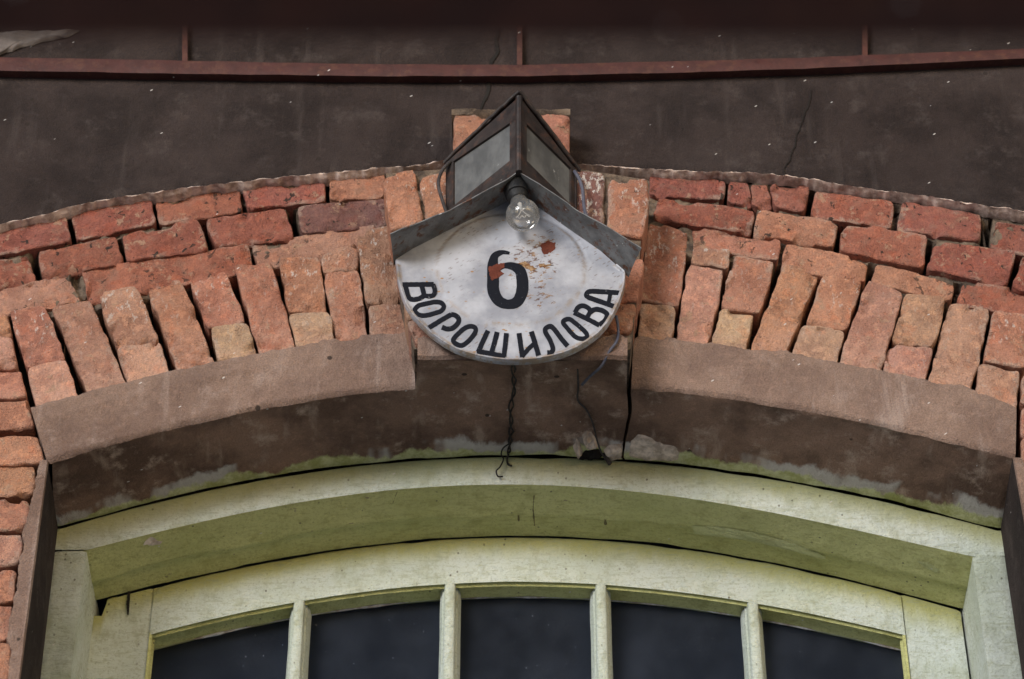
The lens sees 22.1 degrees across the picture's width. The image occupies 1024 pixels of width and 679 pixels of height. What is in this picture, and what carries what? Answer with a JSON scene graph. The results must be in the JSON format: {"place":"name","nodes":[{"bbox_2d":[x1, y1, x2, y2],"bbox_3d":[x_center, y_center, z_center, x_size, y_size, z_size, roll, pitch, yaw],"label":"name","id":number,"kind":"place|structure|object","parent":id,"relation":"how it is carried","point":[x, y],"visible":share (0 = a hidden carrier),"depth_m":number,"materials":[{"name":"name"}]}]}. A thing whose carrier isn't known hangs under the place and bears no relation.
{"place":"outdoors","nodes":[
{"label":"outdoors","id":0,"kind":"place"},
{"bbox_2d":[0,0,1023,38],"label":"porch beam","id":1,"kind":"structure","parent":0,"point":[511,19],"depth_m":0.97,"materials":[{"name":"brown wood"}]},
{"label":"ground","id":2,"kind":"structure","parent":0,"visible":0},
{"bbox_2d":[0,39,1023,678],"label":"brick house","id":3,"kind":"structure","parent":2,"relation":"on","point":[254,419],"depth_m":4.56,"materials":[{"name":"red brick"}]},
{"bbox_2d":[496,365,516,477],"bbox_3d":[-0.002,0.124,4.442,0.029,0.066,0.282,3,-40,-4],"label":"twisted wire","id":4,"kind":"object","parent":3,"relation":"hanging from","point":[510,416],"visible":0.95,"depth_m":4.50,"materials":[{"name":"black metal"}]},
{"bbox_2d":[0,39,1023,82],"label":"iron rail","id":5,"kind":"object","parent":3,"relation":"attached to","point":[186,69],"visible":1,"depth_m":4.88,"materials":[{"name":"brown metal"}]},
{"bbox_2d":[390,90,640,364],"bbox_3d":[0.006,-0.194,4.475,0.420,0.569,0.120,0,-40,0],"label":"house number lamp","id":6,"kind":"object","parent":3,"relation":"attached to","point":[512,255],"visible":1,"depth_m":4.44,"materials":[{"name":"white metal"}]},
{"bbox_2d":[437,160,451,211],"bbox_3d":[-0.119,-0.269,4.590,0.028,0.127,0.008,18,-43,-20],"label":"cable","id":7,"kind":"object","parent":6,"relation":"hanging from","point":[446,165],"visible":0.95,"depth_m":4.58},
{"bbox_2d":[573,170,587,214],"bbox_3d":[0.122,-0.252,4.576,0.030,0.124,0.013,0,-40,0],"label":"cable","id":8,"kind":"object","parent":6,"relation":"hanging from","point":[576,174],"visible":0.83,"depth_m":4.57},
{"bbox_2d":[40,457,1021,678],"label":"window","id":9,"kind":"structure","parent":3,"relation":"in","point":[929,556],"depth_m":4.53,"materials":[{"name":"green paint"}]},
{"bbox_2d":[576,369,611,464],"bbox_3d":[0.128,0.121,4.455,0.029,0.038,0.274,-9,-41,10],"label":"wire","id":10,"kind":"object","parent":3,"relation":"attached to","point":[607,459],"visible":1,"depth_m":4.49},
{"bbox_2d":[581,315,619,385],"bbox_3d":[0.148,0.018,4.392,0.017,0.086,0.103,27,-47,-29],"label":"cable","id":11,"kind":"object","parent":3,"relation":"attached to","point":[605,359],"visible":1,"depth_m":4.37,"materials":[{"name":"grey rubber"}]}
]}

